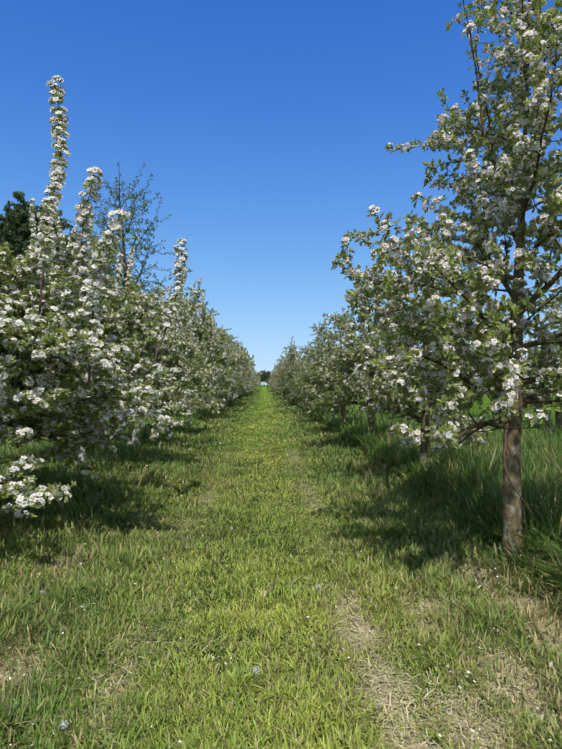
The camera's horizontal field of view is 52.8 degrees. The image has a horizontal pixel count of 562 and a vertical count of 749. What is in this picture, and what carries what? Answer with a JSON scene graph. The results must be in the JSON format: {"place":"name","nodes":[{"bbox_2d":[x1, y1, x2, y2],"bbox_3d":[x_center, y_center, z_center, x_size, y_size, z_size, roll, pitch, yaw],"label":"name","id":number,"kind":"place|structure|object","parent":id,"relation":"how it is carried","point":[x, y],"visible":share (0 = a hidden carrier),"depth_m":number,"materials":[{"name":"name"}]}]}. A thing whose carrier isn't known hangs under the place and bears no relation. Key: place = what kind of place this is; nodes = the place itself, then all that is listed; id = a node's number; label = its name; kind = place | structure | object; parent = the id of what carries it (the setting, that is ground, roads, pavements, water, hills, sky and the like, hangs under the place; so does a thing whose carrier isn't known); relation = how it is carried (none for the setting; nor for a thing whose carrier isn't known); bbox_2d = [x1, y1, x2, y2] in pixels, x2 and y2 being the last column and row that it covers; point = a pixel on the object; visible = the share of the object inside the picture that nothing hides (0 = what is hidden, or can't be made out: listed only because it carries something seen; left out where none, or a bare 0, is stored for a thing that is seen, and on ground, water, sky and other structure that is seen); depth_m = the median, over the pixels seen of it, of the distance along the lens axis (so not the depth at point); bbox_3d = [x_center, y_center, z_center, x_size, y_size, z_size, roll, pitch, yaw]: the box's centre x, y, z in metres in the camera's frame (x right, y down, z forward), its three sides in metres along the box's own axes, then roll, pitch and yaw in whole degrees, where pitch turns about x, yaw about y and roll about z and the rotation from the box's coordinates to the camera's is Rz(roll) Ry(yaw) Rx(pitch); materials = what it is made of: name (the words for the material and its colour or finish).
{"place":"outdoors","nodes":[
{"label":"outdoors","id":0,"kind":"place"},
{"bbox_2d":[225,389,287,397],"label":"grass","id":1,"kind":"structure","parent":0,"point":[252,394],"depth_m":78.40,"materials":[{"name":"green plant"}]},
{"bbox_2d":[164,394,355,418],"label":"grass","id":2,"kind":"structure","parent":0,"point":[289,407],"depth_m":32.44,"materials":[{"name":"green plant"}]},
{"bbox_2d":[0,0,561,384],"label":"sky","id":3,"kind":"structure","parent":0,"point":[263,129],"materials":[{"name":"blue"}]},
{"bbox_2d":[177,385,554,447],"bbox_3d":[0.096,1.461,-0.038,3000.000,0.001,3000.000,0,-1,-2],"label":"ground","id":4,"kind":"structure","parent":0,"point":[475,407],"depth_m":29.41,"materials":[{"name":"green plant"}]},
{"bbox_2d":[0,204,64,255],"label":"tree","id":5,"kind":"object","parent":4,"relation":"on","point":[40,208],"depth_m":28.72,"materials":[{"name":"green plant"}]},
{"bbox_2d":[0,191,76,298],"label":"tree","id":6,"kind":"object","parent":4,"relation":"on","point":[15,226],"visible":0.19,"depth_m":25.93,"materials":[{"name":"green plant"}]},
{"bbox_2d":[59,719,68,738],"bbox_3d":[-0.880,1.457,2.309,0.053,0.089,0.037,0,-1,19],"label":"dandelion clock","id":7,"kind":"object","parent":4,"relation":"on","point":[63,723],"visible":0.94,"depth_m":2.31,"materials":[{"name":"plant"}]},
{"bbox_2d":[0,75,191,535],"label":"apple tree","id":8,"kind":"object","parent":4,"relation":"on","point":[43,331],"visible":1,"depth_m":4.98,"materials":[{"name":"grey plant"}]},
{"bbox_2d":[0,198,203,463],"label":"apple tree","id":9,"kind":"object","parent":4,"relation":"on","point":[136,325],"visible":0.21,"depth_m":9.20,"materials":[{"name":"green plant"}]},
{"bbox_2d":[0,408,216,519],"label":"long grass","id":10,"kind":"structure","parent":4,"relation":"on","point":[176,429],"depth_m":11.14,"materials":[{"name":"green plant"}]},
{"bbox_2d":[69,162,191,406],"bbox_3d":[-8.419,-4.591,30.922,7.109,14.098,7.051,0,-1,4],"label":"tree","id":11,"kind":"object","parent":4,"relation":"on","point":[123,245],"visible":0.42,"depth_m":30.73,"materials":[{"name":"green plant"}]},
{"bbox_2d":[89,267,231,444],"bbox_3d":[-3.161,-0.365,12.409,3.769,4.350,2.935,0,-1,6],"label":"apple tree","id":12,"kind":"object","parent":4,"relation":"on","point":[179,407],"visible":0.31,"depth_m":12.63,"materials":[{"name":"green plant"}]},
{"bbox_2d":[140,283,219,432],"bbox_3d":[-3.283,-0.347,15.396,3.822,4.408,2.464,1,-1,-28],"label":"apple tree","id":13,"kind":"object","parent":4,"relation":"on","point":[190,353],"visible":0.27,"depth_m":15.29,"materials":[{"name":"green plant"}]},
{"bbox_2d":[169,296,240,411],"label":"apple tree","id":14,"kind":"object","parent":4,"relation":"on","point":[225,381],"visible":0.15,"depth_m":25.03,"materials":[{"name":"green plant"}]},
{"bbox_2d":[177,277,253,418],"bbox_3d":[-3.357,-0.906,22.049,4.344,5.842,3.220,1,-1,-28],"label":"apple tree","id":15,"kind":"object","parent":4,"relation":"on","point":[201,328],"visible":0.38,"depth_m":21.90,"materials":[{"name":"green plant"}]},
{"bbox_2d":[202,331,247,409],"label":"apple tree","id":16,"kind":"object","parent":4,"relation":"on","point":[238,377],"visible":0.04,"depth_m":28.57,"materials":[{"name":"green plant"}]},
{"bbox_2d":[210,341,242,405],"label":"apple tree","id":17,"kind":"object","parent":4,"relation":"on","point":[231,388],"visible":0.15,"depth_m":31.48,"materials":[{"name":"green plant"}]},
{"bbox_2d":[209,313,253,403],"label":"apple tree","id":18,"kind":"object","parent":4,"relation":"on","point":[234,351],"visible":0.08,"depth_m":34.33,"materials":[{"name":"green plant"}]},
{"bbox_2d":[212,341,251,403],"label":"apple tree","id":19,"kind":"object","parent":4,"relation":"on","point":[245,384],"visible":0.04,"depth_m":37.51,"materials":[{"name":"green plant"}]},
{"bbox_2d":[222,339,254,398],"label":"apple tree","id":20,"kind":"object","parent":4,"relation":"on","point":[250,371],"visible":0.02,"depth_m":40.19,"materials":[{"name":"green plant"}]},
{"bbox_2d":[227,343,256,400],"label":"apple tree","id":21,"kind":"object","parent":4,"relation":"on","point":[228,396],"visible":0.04,"depth_m":43.85,"materials":[{"name":"green plant"}]},
{"bbox_2d":[233,353,257,398],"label":"apple tree","id":22,"kind":"object","parent":4,"relation":"on","point":[243,385],"depth_m":50.95,"materials":[{"name":"green plant"}]},
{"bbox_2d":[0,405,501,456],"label":"grass","id":23,"kind":"structure","parent":4,"relation":"on","point":[305,427],"depth_m":14.95,"materials":[{"name":"green plant"}]},
{"bbox_2d":[239,344,263,394],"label":"apple tree","id":24,"kind":"object","parent":4,"relation":"on","point":[258,374],"visible":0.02,"depth_m":63.43,"materials":[{"name":"green plant"}]},
{"bbox_2d":[252,666,259,694],"bbox_3d":[-0.117,1.440,2.656,0.038,0.136,0.040,0,-1,-2],"label":"dandelion clock","id":25,"kind":"object","parent":4,"relation":"on","point":[256,669],"visible":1,"depth_m":2.65,"materials":[{"name":"plant"}]},
{"bbox_2d":[261,371,270,388],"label":"tree","id":26,"kind":"object","parent":4,"relation":"on","point":[266,375],"visible":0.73,"depth_m":164.41,"materials":[{"name":"green plant"}]},
{"bbox_2d":[270,357,285,394],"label":"apple tree","id":27,"kind":"object","parent":4,"relation":"on","point":[273,374],"visible":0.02,"depth_m":69.86,"materials":[{"name":"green plant"}]},
{"bbox_2d":[0,543,561,748],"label":"grass","id":28,"kind":"structure","parent":4,"relation":"on","point":[47,710],"depth_m":2.71,"materials":[{"name":"green plant"}]},
{"bbox_2d":[0,456,561,635],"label":"grass","id":29,"kind":"structure","parent":4,"relation":"on","point":[49,533],"depth_m":4.46,"materials":[{"name":"green plant"}]},
{"bbox_2d":[0,422,561,517],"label":"grass","id":30,"kind":"structure","parent":4,"relation":"on","point":[140,487],"depth_m":8.01,"materials":[{"name":"green plant"}]},
{"bbox_2d":[0,448,561,748],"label":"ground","id":31,"kind":"structure","parent":4,"relation":"on","point":[279,594],"depth_m":3.39,"materials":[{"name":"plant"}]},
{"bbox_2d":[0,433,561,748],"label":"grass clippings","id":32,"kind":"object","parent":31,"relation":"on","point":[483,739],"depth_m":2.70,"materials":[{"name":"plant"}]},
{"bbox_2d":[272,337,302,406],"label":"apple tree","id":33,"kind":"object","parent":4,"relation":"on","point":[285,381],"visible":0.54,"depth_m":35.60,"materials":[{"name":"green plant"}]},
{"bbox_2d":[275,338,301,401],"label":"apple tree","id":34,"kind":"object","parent":4,"relation":"on","point":[286,354],"visible":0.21,"depth_m":38.93,"materials":[{"name":"green plant"}]},
{"bbox_2d":[286,343,312,410],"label":"apple tree","id":35,"kind":"object","parent":4,"relation":"on","point":[304,357],"visible":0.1,"depth_m":27.48,"materials":[{"name":"green plant"}]},
{"bbox_2d":[288,360,321,407],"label":"apple tree","id":36,"kind":"object","parent":4,"relation":"on","point":[298,393],"visible":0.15,"depth_m":31.93,"materials":[{"name":"green plant"}]},
{"bbox_2d":[291,341,326,409],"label":"apple tree","id":37,"kind":"object","parent":4,"relation":"on","point":[301,386],"visible":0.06,"depth_m":23.81,"materials":[{"name":"green plant"}]},
{"bbox_2d":[294,318,349,420],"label":"apple tree","id":38,"kind":"object","parent":4,"relation":"on","point":[318,341],"visible":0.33,"depth_m":20.15,"materials":[{"name":"green plant"}]},
{"bbox_2d":[304,307,378,425],"bbox_3d":[1.842,-0.021,16.109,2.324,3.778,3.137,0,-1,10],"label":"apple tree","id":39,"kind":"object","parent":4,"relation":"on","point":[336,390],"visible":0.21,"depth_m":15.88,"materials":[{"name":"green plant"}]},
{"bbox_2d":[302,264,433,442],"bbox_3d":[2.081,-0.278,12.165,2.914,4.208,2.862,0,-1,-13],"label":"apple tree","id":40,"kind":"object","parent":4,"relation":"on","point":[347,355],"visible":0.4,"depth_m":12.12,"materials":[{"name":"green plant"}]},
{"bbox_2d":[307,405,561,568],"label":"long grass","id":41,"kind":"structure","parent":4,"relation":"on","point":[536,431],"depth_m":9.22,"materials":[{"name":"green plant"}]},
{"bbox_2d":[342,237,539,469],"bbox_3d":[2.052,-0.169,8.214,2.250,3.799,3.209,0,-1,-10],"label":"apple tree","id":42,"kind":"object","parent":4,"relation":"on","point":[410,408],"visible":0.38,"depth_m":8.06,"materials":[{"name":"green plant"}]},
{"bbox_2d":[331,0,561,563],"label":"apple tree","id":43,"kind":"object","parent":4,"relation":"on","point":[507,367],"visible":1,"depth_m":4.14,"materials":[{"name":"green plant"}]},
{"bbox_2d":[437,336,483,413],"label":"apple tree","id":44,"kind":"object","parent":4,"relation":"on","point":[468,342],"visible":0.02,"depth_m":21.44,"materials":[{"name":"green plant"}]},
{"bbox_2d":[459,291,534,418],"bbox_3d":[6.744,-0.423,18.134,2.690,4.708,2.952,0,-1,23],"label":"apple tree","id":45,"kind":"object","parent":4,"relation":"on","point":[505,315],"visible":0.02,"depth_m":18.02,"materials":[{"name":"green plant"}]},
{"bbox_2d":[503,285,561,430],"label":"apple tree","id":46,"kind":"object","parent":4,"relation":"on","point":[558,414],"visible":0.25,"depth_m":14.31,"materials":[{"name":"green plant"}]}
]}

